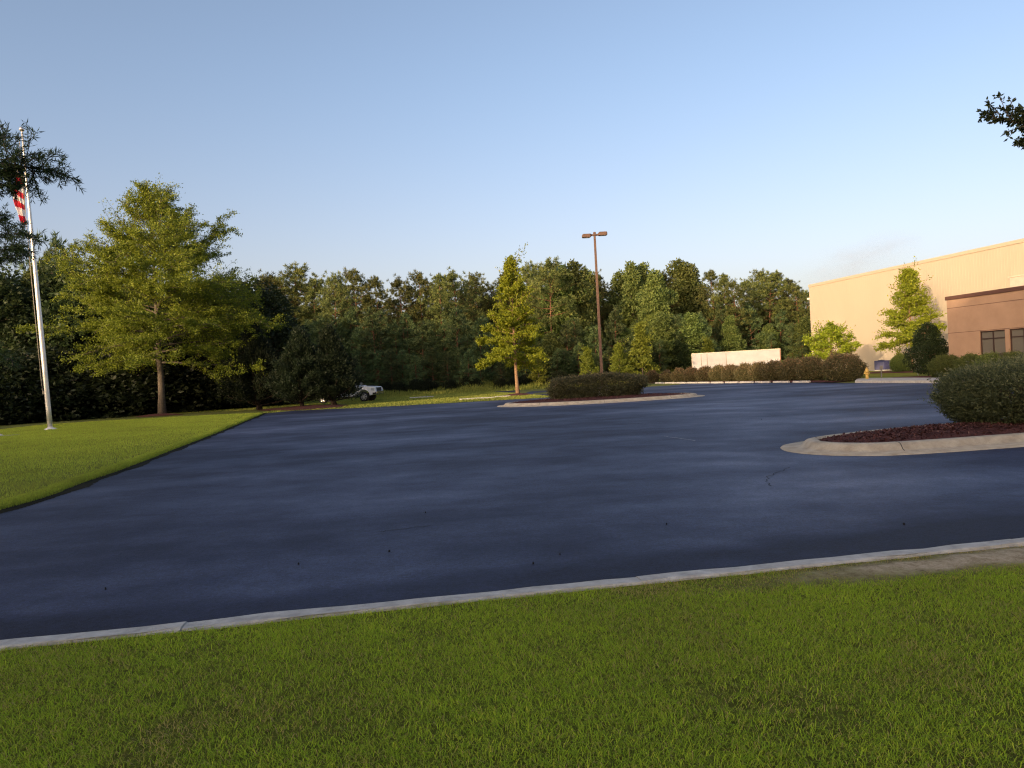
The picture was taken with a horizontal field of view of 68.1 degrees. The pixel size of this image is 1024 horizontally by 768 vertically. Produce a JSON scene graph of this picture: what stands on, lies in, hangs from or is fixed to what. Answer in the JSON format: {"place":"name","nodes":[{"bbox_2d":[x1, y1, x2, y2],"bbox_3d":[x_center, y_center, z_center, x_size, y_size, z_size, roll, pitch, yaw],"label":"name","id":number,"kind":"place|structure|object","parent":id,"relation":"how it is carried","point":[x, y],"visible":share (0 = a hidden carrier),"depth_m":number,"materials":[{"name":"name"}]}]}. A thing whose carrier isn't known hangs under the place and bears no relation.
{"place":"outdoors","nodes":[
{"label":"outdoors","id":0,"kind":"place"},
{"bbox_2d":[0,412,262,509],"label":"side lawn","id":1,"kind":"structure","parent":0,"point":[44,483],"depth_m":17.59,"materials":[{"name":"green plant"}]},
{"bbox_2d":[19,127,56,429],"bbox_3d":[-23.590,-5.204,37.540,0.600,15.060,0.600,-5,1,0],"label":"flagpole","id":2,"kind":"object","parent":1,"relation":"on","point":[46,392],"visible":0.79,"depth_m":37.50,"materials":[{"name":"metal"}]},
{"bbox_2d":[0,119,85,372],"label":"willow oak","id":3,"kind":"object","parent":1,"relation":"on","point":[12,166],"visible":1,"depth_m":11.55,"materials":[{"name":"green plant"}]},
{"bbox_2d":[0,380,854,428],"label":"meadow","id":4,"kind":"structure","parent":0,"point":[4,426],"depth_m":53.10,"materials":[{"name":"green plant"}]},
{"bbox_2d":[0,265,49,360],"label":"broadleaf tree","id":5,"kind":"object","parent":4,"relation":"on","point":[10,336],"visible":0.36,"depth_m":62.83,"materials":[{"name":"green plant"}]},
{"bbox_2d":[0,379,54,424],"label":"understory bush","id":6,"kind":"object","parent":4,"relation":"on","point":[17,391],"visible":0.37,"depth_m":52.77,"materials":[{"name":"green plant"}]},
{"bbox_2d":[16,258,95,354],"bbox_3d":[-38.998,-3.838,66.282,9.533,14.670,9.245,-3,1,23],"label":"broadleaf tree","id":7,"kind":"object","parent":4,"relation":"on","point":[48,284],"visible":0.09,"depth_m":64.65,"materials":[{"name":"green plant"}]},
{"bbox_2d":[0,345,114,425],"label":"understory bush","id":8,"kind":"object","parent":4,"relation":"on","point":[27,362],"visible":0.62,"depth_m":54.01,"materials":[{"name":"green plant"}]},
{"bbox_2d":[2,346,127,423],"bbox_3d":[-35.042,0.533,58.884,11.637,7.070,11.581,-3,1,36],"label":"understory bush","id":9,"kind":"object","parent":4,"relation":"on","point":[66,351],"visible":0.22,"depth_m":55.26,"materials":[{"name":"green plant"}]},
{"bbox_2d":[24,262,123,359],"bbox_3d":[-36.669,-3.786,65.421,10.042,13.877,9.776,-3,1,2],"label":"broadleaf tree","id":10,"kind":"object","parent":4,"relation":"on","point":[45,308],"visible":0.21,"depth_m":62.80,"materials":[{"name":"green plant"}]},
{"bbox_2d":[49,342,194,419],"bbox_3d":[-30.175,0.186,58.865,11.005,7.308,11.058,-4,1,-34],"label":"understory bush","id":11,"kind":"object","parent":4,"relation":"on","point":[124,398],"visible":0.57,"depth_m":56.17,"materials":[{"name":"green plant"}]},
{"bbox_2d":[12,173,290,413],"bbox_3d":[-25.126,-6.415,53.731,17.136,17.307,16.765,-3,1,0],"label":"oak tree","id":12,"kind":"object","parent":4,"relation":"on","point":[130,250],"visible":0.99,"depth_m":52.48,"materials":[{"name":"green plant"}]},
{"bbox_2d":[95,345,227,415],"bbox_3d":[-28.821,0.182,62.196,11.100,7.006,11.046,-3,1,-27],"label":"understory bush","id":13,"kind":"object","parent":4,"relation":"on","point":[185,403],"visible":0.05,"depth_m":59.11,"materials":[{"name":"green plant"}]},
{"bbox_2d":[120,331,262,413],"bbox_3d":[-26.249,-0.358,62.353,12.479,8.087,12.540,-4,1,-38],"label":"understory bush","id":14,"kind":"object","parent":4,"relation":"on","point":[196,391],"visible":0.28,"depth_m":58.99,"materials":[{"name":"green plant"}]},
{"bbox_2d":[157,342,286,411],"bbox_3d":[-24.593,-0.486,63.980,11.536,8.138,11.592,-3,1,-3],"label":"understory bush","id":15,"kind":"object","parent":4,"relation":"on","point":[225,398],"visible":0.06,"depth_m":60.27,"materials":[{"name":"green plant"}]},
{"bbox_2d":[227,279,309,408],"bbox_3d":[-21.013,-3.334,64.360,7.994,11.335,7.782,-3,1,20],"label":"broadleaf tree","id":16,"kind":"object","parent":4,"relation":"on","point":[269,300],"visible":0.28,"depth_m":63.87,"materials":[{"name":"green plant"}]},
{"bbox_2d":[251,269,302,321],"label":"pine tree","id":17,"kind":"object","parent":4,"relation":"on","point":[270,278],"visible":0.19,"depth_m":99.70,"materials":[{"name":"green plant"}]},
{"bbox_2d":[259,262,330,334],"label":"pine tree","id":18,"kind":"object","parent":4,"relation":"on","point":[297,273],"visible":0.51,"depth_m":101.22,"materials":[{"name":"green plant"}]},
{"bbox_2d":[259,323,332,405],"bbox_3d":[-14.984,-1.323,54.019,5.235,6.041,5.316,-2,1,38],"label":"cedar tree","id":19,"kind":"object","parent":4,"relation":"on","point":[298,352],"visible":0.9,"depth_m":53.23,"materials":[{"name":"green plant"}]},
{"bbox_2d":[260,404,347,410],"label":"mulch","id":20,"kind":"object","parent":4,"relation":"on","point":[305,407],"visible":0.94,"depth_m":52.47,"materials":[{"name":"brown wood"}]},
{"bbox_2d":[213,323,291,409],"bbox_3d":[-18.693,-1.347,55.046,5.817,6.567,5.907,-4,1,-33],"label":"cedar tree","id":21,"kind":"object","parent":20,"relation":"on","point":[247,387],"visible":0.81,"depth_m":54.30,"materials":[{"name":"green plant"}]},
{"bbox_2d":[292,277,344,337],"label":"pine tree","id":22,"kind":"object","parent":4,"relation":"on","point":[310,289],"visible":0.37,"depth_m":100.76,"materials":[{"name":"green plant"}]},
{"bbox_2d":[299,323,365,404],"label":"cedar tree","id":23,"kind":"object","parent":4,"relation":"on","point":[331,353],"visible":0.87,"depth_m":53.89,"materials":[{"name":"green plant"}]},
{"bbox_2d":[311,270,358,345],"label":"pine tree","id":24,"kind":"object","parent":4,"relation":"on","point":[335,290],"visible":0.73,"depth_m":90.75,"materials":[{"name":"green plant"}]},
{"bbox_2d":[146,391,548,414],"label":"back lawn grass","id":25,"kind":"structure","parent":4,"relation":"on","point":[436,399],"depth_m":58.22,"materials":[{"name":"green plant"}]},
{"bbox_2d":[319,382,383,403],"bbox_3d":[-14.079,0.595,64.268,6.050,1.930,2.380,-3,1,9],"label":"pickup truck","id":26,"kind":"object","parent":4,"relation":"on","point":[373,392],"visible":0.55,"depth_m":63.15,"materials":[{"name":"white paint"}]},
{"bbox_2d":[328,267,383,331],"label":"pine tree","id":27,"kind":"object","parent":4,"relation":"on","point":[350,277],"visible":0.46,"depth_m":103.05,"materials":[{"name":"green plant"}]},
{"bbox_2d":[341,306,372,374],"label":"young pine","id":28,"kind":"object","parent":4,"relation":"on","point":[351,321],"visible":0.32,"depth_m":90.40,"materials":[{"name":"green plant"}]},
{"bbox_2d":[345,325,375,385],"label":"young pine","id":29,"kind":"object","parent":4,"relation":"on","point":[354,352],"visible":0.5,"depth_m":87.24,"materials":[{"name":"green plant"}]},
{"bbox_2d":[352,306,397,384],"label":"young pine","id":30,"kind":"object","parent":4,"relation":"on","point":[376,332],"visible":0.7,"depth_m":87.09,"materials":[{"name":"green plant"}]},
{"bbox_2d":[359,275,397,349],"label":"pine tree","id":31,"kind":"object","parent":4,"relation":"on","point":[374,281],"visible":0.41,"depth_m":103.03,"materials":[{"name":"green plant"}]},
{"bbox_2d":[379,319,413,381],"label":"young pine","id":32,"kind":"object","parent":4,"relation":"on","point":[394,328],"visible":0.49,"depth_m":88.25,"materials":[{"name":"green plant"}]},
{"bbox_2d":[383,274,424,364],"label":"pine tree","id":33,"kind":"object","parent":4,"relation":"on","point":[396,282],"visible":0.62,"depth_m":97.09,"materials":[{"name":"green plant"}]},
{"bbox_2d":[393,311,425,379],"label":"young pine","id":34,"kind":"object","parent":4,"relation":"on","point":[409,327],"visible":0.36,"depth_m":90.17,"materials":[{"name":"green plant"}]},
{"bbox_2d":[391,270,442,351],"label":"pine tree","id":35,"kind":"object","parent":4,"relation":"on","point":[422,283],"visible":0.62,"depth_m":97.26,"materials":[{"name":"green plant"}]},
{"bbox_2d":[405,320,436,380],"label":"young pine","id":36,"kind":"object","parent":4,"relation":"on","point":[420,341],"visible":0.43,"depth_m":87.25,"materials":[{"name":"green plant"}]},
{"bbox_2d":[410,320,447,380],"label":"young pine","id":37,"kind":"object","parent":4,"relation":"on","point":[430,328],"visible":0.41,"depth_m":87.30,"materials":[{"name":"green plant"}]},
{"bbox_2d":[421,345,444,386],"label":"young pine","id":38,"kind":"object","parent":4,"relation":"on","point":[432,355],"visible":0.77,"depth_m":84.48,"materials":[{"name":"green plant"}]},
{"bbox_2d":[417,273,467,355],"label":"pine tree","id":39,"kind":"object","parent":4,"relation":"on","point":[439,281],"visible":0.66,"depth_m":90.04,"materials":[{"name":"green plant"}]},
{"bbox_2d":[430,306,479,380],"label":"young pine","id":40,"kind":"object","parent":4,"relation":"on","point":[453,319],"visible":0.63,"depth_m":85.63,"materials":[{"name":"green plant"}]},
{"bbox_2d":[434,266,487,336],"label":"pine tree","id":41,"kind":"object","parent":4,"relation":"on","point":[450,277],"visible":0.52,"depth_m":94.45,"materials":[{"name":"green plant"}]},
{"bbox_2d":[454,348,481,385],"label":"young pine","id":42,"kind":"object","parent":4,"relation":"on","point":[469,361],"visible":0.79,"depth_m":81.49,"materials":[{"name":"green plant"}]},
{"bbox_2d":[456,271,495,331],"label":"pine tree","id":43,"kind":"object","parent":4,"relation":"on","point":[475,280],"visible":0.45,"depth_m":100.96,"materials":[{"name":"green plant"}]},
{"bbox_2d":[462,315,500,381],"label":"young pine","id":44,"kind":"object","parent":4,"relation":"on","point":[477,331],"visible":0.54,"depth_m":85.61,"materials":[{"name":"green plant"}]},
{"bbox_2d":[503,393,532,395],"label":"mulch","id":45,"kind":"object","parent":4,"relation":"on","point":[519,394],"visible":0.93,"depth_m":56.83,"materials":[{"name":"brown wood"}]},
{"bbox_2d":[473,242,548,392],"bbox_3d":[-0.154,-4.939,57.283,5.701,11.552,5.446,-3,1,-19],"label":"oak tree","id":46,"kind":"object","parent":45,"relation":"on","point":[506,318],"visible":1,"depth_m":56.72,"materials":[{"name":"green plant"}]},
{"bbox_2d":[517,260,545,333],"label":"pine tree","id":47,"kind":"object","parent":4,"relation":"on","point":[529,275],"visible":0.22,"depth_m":99.19,"materials":[{"name":"green plant"}]},
{"bbox_2d":[534,331,565,371],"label":"broadleaf tree","id":48,"kind":"object","parent":4,"relation":"on","point":[550,344],"visible":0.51,"depth_m":88.16,"materials":[{"name":"green plant"}]},
{"bbox_2d":[526,256,583,333],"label":"pine tree","id":49,"kind":"object","parent":4,"relation":"on","point":[546,268],"visible":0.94,"depth_m":91.06,"materials":[{"name":"green plant"}]},
{"bbox_2d":[537,263,592,347],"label":"broadleaf tree","id":50,"kind":"object","parent":4,"relation":"on","point":[557,329],"visible":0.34,"depth_m":93.08,"materials":[{"name":"green plant"}]},
{"bbox_2d":[552,320,582,372],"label":"young pine","id":51,"kind":"object","parent":4,"relation":"on","point":[565,339],"visible":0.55,"depth_m":87.92,"materials":[{"name":"green plant"}]},
{"bbox_2d":[553,259,603,347],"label":"broadleaf tree","id":52,"kind":"object","parent":4,"relation":"on","point":[582,309],"visible":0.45,"depth_m":93.78,"materials":[{"name":"green plant"}]},
{"bbox_2d":[578,343,599,374],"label":"sapling tree","id":53,"kind":"object","parent":4,"relation":"on","point":[587,364],"visible":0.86,"depth_m":81.71,"materials":[{"name":"green plant"}]},
{"bbox_2d":[587,268,615,351],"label":"pine tree","id":54,"kind":"object","parent":4,"relation":"on","point":[600,284],"visible":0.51,"depth_m":103.79,"materials":[{"name":"green plant"}]},
{"bbox_2d":[599,269,625,352],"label":"broadleaf tree","id":55,"kind":"object","parent":4,"relation":"on","point":[617,281],"visible":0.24,"depth_m":105.36,"materials":[{"name":"green plant"}]},
{"bbox_2d":[596,305,630,368],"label":"young pine","id":56,"kind":"object","parent":4,"relation":"on","point":[614,313],"visible":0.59,"depth_m":92.50,"materials":[{"name":"green plant"}]},
{"bbox_2d":[607,338,633,373],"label":"sapling tree","id":57,"kind":"object","parent":4,"relation":"on","point":[617,359],"visible":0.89,"depth_m":81.16,"materials":[{"name":"green plant"}]},
{"bbox_2d":[613,260,648,338],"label":"broadleaf tree","id":58,"kind":"object","parent":4,"relation":"on","point":[631,285],"visible":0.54,"depth_m":99.79,"materials":[{"name":"green plant"}]},
{"bbox_2d":[624,315,659,374],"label":"sapling tree","id":59,"kind":"object","parent":4,"relation":"on","point":[642,339],"visible":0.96,"depth_m":81.54,"materials":[{"name":"green plant"}]},
{"bbox_2d":[635,268,678,364],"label":"broadleaf tree","id":60,"kind":"object","parent":4,"relation":"on","point":[655,285],"visible":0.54,"depth_m":95.67,"materials":[{"name":"green plant"}]},
{"bbox_2d":[648,312,676,366],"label":"broadleaf tree","id":61,"kind":"object","parent":4,"relation":"on","point":[662,322],"visible":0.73,"depth_m":90.12,"materials":[{"name":"green plant"}]},
{"bbox_2d":[667,339,691,369],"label":"broadleaf tree","id":62,"kind":"object","parent":4,"relation":"on","point":[681,357],"visible":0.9,"depth_m":89.65,"materials":[{"name":"green plant"}]},
{"bbox_2d":[662,258,706,339],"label":"broadleaf tree","id":63,"kind":"object","parent":4,"relation":"on","point":[674,273],"visible":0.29,"depth_m":106.36,"materials":[{"name":"green plant"}]},
{"bbox_2d":[673,262,717,339],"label":"broadleaf tree","id":64,"kind":"object","parent":4,"relation":"on","point":[693,274],"visible":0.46,"depth_m":105.49,"materials":[{"name":"green plant"}]},
{"bbox_2d":[674,311,716,357],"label":"broadleaf tree","id":65,"kind":"object","parent":4,"relation":"on","point":[693,323],"visible":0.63,"depth_m":90.32,"materials":[{"name":"green plant"}]},
{"bbox_2d":[692,269,733,341],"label":"pine tree","id":66,"kind":"object","parent":4,"relation":"on","point":[707,276],"visible":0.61,"depth_m":98.70,"materials":[{"name":"green plant"}]},
{"bbox_2d":[704,272,740,332],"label":"pine tree","id":67,"kind":"object","parent":4,"relation":"on","point":[722,280],"visible":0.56,"depth_m":97.22,"materials":[{"name":"green plant"}]},
{"bbox_2d":[719,315,746,351],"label":"broadleaf tree","id":68,"kind":"object","parent":4,"relation":"on","point":[735,339],"visible":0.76,"depth_m":93.15,"materials":[{"name":"green plant"}]},
{"bbox_2d":[716,277,753,333],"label":"pine tree","id":69,"kind":"object","parent":4,"relation":"on","point":[732,284],"visible":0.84,"depth_m":96.04,"materials":[{"name":"green plant"}]},
{"bbox_2d":[737,301,768,349],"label":"young pine","id":70,"kind":"object","parent":4,"relation":"on","point":[753,326],"visible":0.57,"depth_m":95.90,"materials":[{"name":"green plant"}]},
{"bbox_2d":[747,270,799,324],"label":"pine tree","id":71,"kind":"object","parent":4,"relation":"on","point":[771,280],"visible":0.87,"depth_m":99.78,"materials":[{"name":"green plant"}]},
{"bbox_2d":[775,357,799,380],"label":"purple shrub","id":72,"kind":"object","parent":4,"relation":"on","point":[785,369],"visible":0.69,"depth_m":55.65,"materials":[{"name":"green plant"}]},
{"bbox_2d":[778,280,810,332],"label":"pine tree","id":73,"kind":"object","parent":4,"relation":"on","point":[794,288],"visible":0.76,"depth_m":97.20,"materials":[{"name":"green plant"}]},
{"bbox_2d":[788,317,811,357],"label":"broadleaf tree","id":74,"kind":"object","parent":4,"relation":"on","point":[802,327],"visible":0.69,"depth_m":94.15,"materials":[{"name":"green plant"}]},
{"bbox_2d":[794,354,826,380],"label":"purple shrub","id":75,"kind":"object","parent":4,"relation":"on","point":[808,368],"visible":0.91,"depth_m":53.45,"materials":[{"name":"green plant"}]},
{"bbox_2d":[819,352,868,380],"bbox_3d":[22.111,-1.229,50.697,3.004,2.128,3.080,-3,1,0],"label":"purple shrub","id":76,"kind":"object","parent":4,"relation":"on","point":[854,368],"visible":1,"depth_m":49.91,"materials":[{"name":"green plant"}]},
{"bbox_2d":[0,383,1023,639],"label":"car park asphalt","id":77,"kind":"object","parent":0,"point":[244,519],"visible":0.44,"depth_m":9.48,"materials":[{"name":"grey asphalt"}]},
{"bbox_2d":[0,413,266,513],"bbox_3d":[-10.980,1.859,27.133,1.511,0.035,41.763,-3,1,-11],"label":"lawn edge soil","id":78,"kind":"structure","parent":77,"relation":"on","point":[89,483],"depth_m":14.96,"materials":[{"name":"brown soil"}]},
{"bbox_2d":[0,538,1023,649],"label":"kerb","id":79,"kind":"structure","parent":77,"relation":"on","point":[269,617],"depth_m":5.23,"materials":[{"name":"concrete"}]},
{"bbox_2d":[513,393,686,402],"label":"mulch","id":80,"kind":"object","parent":77,"relation":"on","point":[597,397],"visible":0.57,"depth_m":38.38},
{"bbox_2d":[582,231,606,393],"bbox_3d":[4.565,-3.603,39.860,1.320,8.780,0.560,-3,1,0],"label":"street lamp","id":81,"kind":"object","parent":80,"relation":"on","point":[603,233],"visible":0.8,"depth_m":39.78,"materials":[{"name":"brown metal"}]},
{"bbox_2d":[544,370,649,398],"bbox_3d":[4.452,0.006,39.710,5.638,1.522,2.633,-3,1,-4],"label":"hedge","id":82,"kind":"object","parent":80,"relation":"on","point":[559,387],"visible":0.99,"depth_m":38.86,"materials":[{"name":"green plant"}]},
{"bbox_2d":[497,393,704,406],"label":"kerb","id":83,"kind":"structure","parent":77,"relation":"on","point":[512,404],"depth_m":37.38,"materials":[{"name":"concrete"}]},
{"bbox_2d":[780,422,1023,455],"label":"kerb","id":84,"kind":"structure","parent":77,"relation":"on","point":[814,446],"depth_m":12.76,"materials":[{"name":"concrete"}]},
{"bbox_2d":[816,419,1023,442],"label":"mulch","id":85,"kind":"object","parent":77,"relation":"on","point":[939,431],"visible":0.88,"depth_m":13.55,"materials":[{"name":"brown wood"}]},
{"bbox_2d":[917,351,1023,423],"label":"bush","id":86,"kind":"object","parent":85,"relation":"on","point":[981,392],"visible":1,"depth_m":14.26,"materials":[{"name":"green plant"}]},
{"bbox_2d":[976,91,1023,149],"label":"crape myrtle","id":87,"kind":"object","parent":85,"relation":"on","point":[1011,114],"visible":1,"depth_m":11.95,"materials":[{"name":"green plant"}]},
{"bbox_2d":[0,0,1023,317],"label":"sky","id":88,"kind":"structure","parent":0,"point":[807,141],"materials":[{"name":"blue"}]},
{"bbox_2d":[304,358,801,400],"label":"tall grass","id":89,"kind":"structure","parent":0,"point":[457,390],"depth_m":78.36,"materials":[{"name":"green plant"}]},
{"bbox_2d":[773,370,927,379],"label":"yard lawn","id":90,"kind":"structure","parent":0,"point":[886,375],"depth_m":55.28,"materials":[{"name":"green plant"}]},
{"bbox_2d":[691,348,780,373],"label":"box trailer","id":91,"kind":"object","parent":90,"relation":"on","point":[699,360],"visible":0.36,"depth_m":77.77,"materials":[{"name":"white paint"}]},
{"bbox_2d":[802,320,863,361],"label":"spreading tree","id":92,"kind":"object","parent":90,"relation":"on","point":[819,343],"visible":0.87,"depth_m":64.91,"materials":[{"name":"green plant"}]},
{"bbox_2d":[870,371,914,373],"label":"mulch","id":93,"kind":"object","parent":90,"relation":"on","point":[891,372],"visible":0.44,"depth_m":62.84,"materials":[{"name":"brown soil"}]},
{"bbox_2d":[872,256,946,363],"bbox_3d":[32.931,-5.821,62.422,5.495,9.614,6.001,-3,1,0],"label":"oak tree","id":94,"kind":"object","parent":93,"relation":"on","point":[908,279],"visible":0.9,"depth_m":61.97,"materials":[{"name":"green plant"}]},
{"bbox_2d":[891,376,938,377],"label":"mulch","id":95,"kind":"object","parent":90,"relation":"on","point":[914,377],"visible":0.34,"depth_m":46.88,"materials":[{"name":"brown soil"}]},
{"bbox_2d":[902,322,948,375],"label":"holly tree","id":96,"kind":"object","parent":95,"relation":"on","point":[927,346],"visible":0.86,"depth_m":47.48,"materials":[{"name":"green plant"}]},
{"bbox_2d":[923,352,959,377],"bbox_3d":[25.583,-1.111,44.648,2.298,1.552,2.376,-3,1,-6],"label":"round shrub","id":97,"kind":"object","parent":95,"relation":"on","point":[937,364],"visible":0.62,"depth_m":44.27,"materials":[{"name":"green plant"}]},
{"bbox_2d":[855,378,1012,382],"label":"pavement","id":98,"kind":"structure","parent":0,"point":[893,380],"depth_m":43.64,"materials":[{"name":"concrete"}]},
{"label":"front lawn","id":99,"kind":"structure","parent":0,"visible":0},
{"bbox_2d":[0,545,1023,767],"bbox_3d":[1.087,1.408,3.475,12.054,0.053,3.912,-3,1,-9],"label":"lawn grass","id":100,"kind":"structure","parent":99,"relation":"on","point":[479,713],"depth_m":3.79,"materials":[{"name":"green plant"}]},
{"label":"ground","id":101,"kind":"structure","parent":0,"visible":0},
{"bbox_2d":[807,238,1023,370],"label":"warehouse","id":102,"kind":"structure","parent":101,"relation":"on","point":[860,301],"depth_m":71.60,"materials":[{"name":"beige metal"}]},
{"bbox_2d":[945,286,1023,358],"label":"office building","id":103,"kind":"structure","parent":101,"relation":"on","point":[984,322],"depth_m":43.16,"materials":[{"name":"beige paint"}]},
{"bbox_2d":[980,330,1005,354],"bbox_3d":[27.253,-2.339,42.836,0.070,1.381,1.742,-3,1,-11],"label":"window","id":104,"kind":"structure","parent":103,"relation":"in","point":[994,340],"depth_m":42.82,"materials":[{"name":"grey glass"}]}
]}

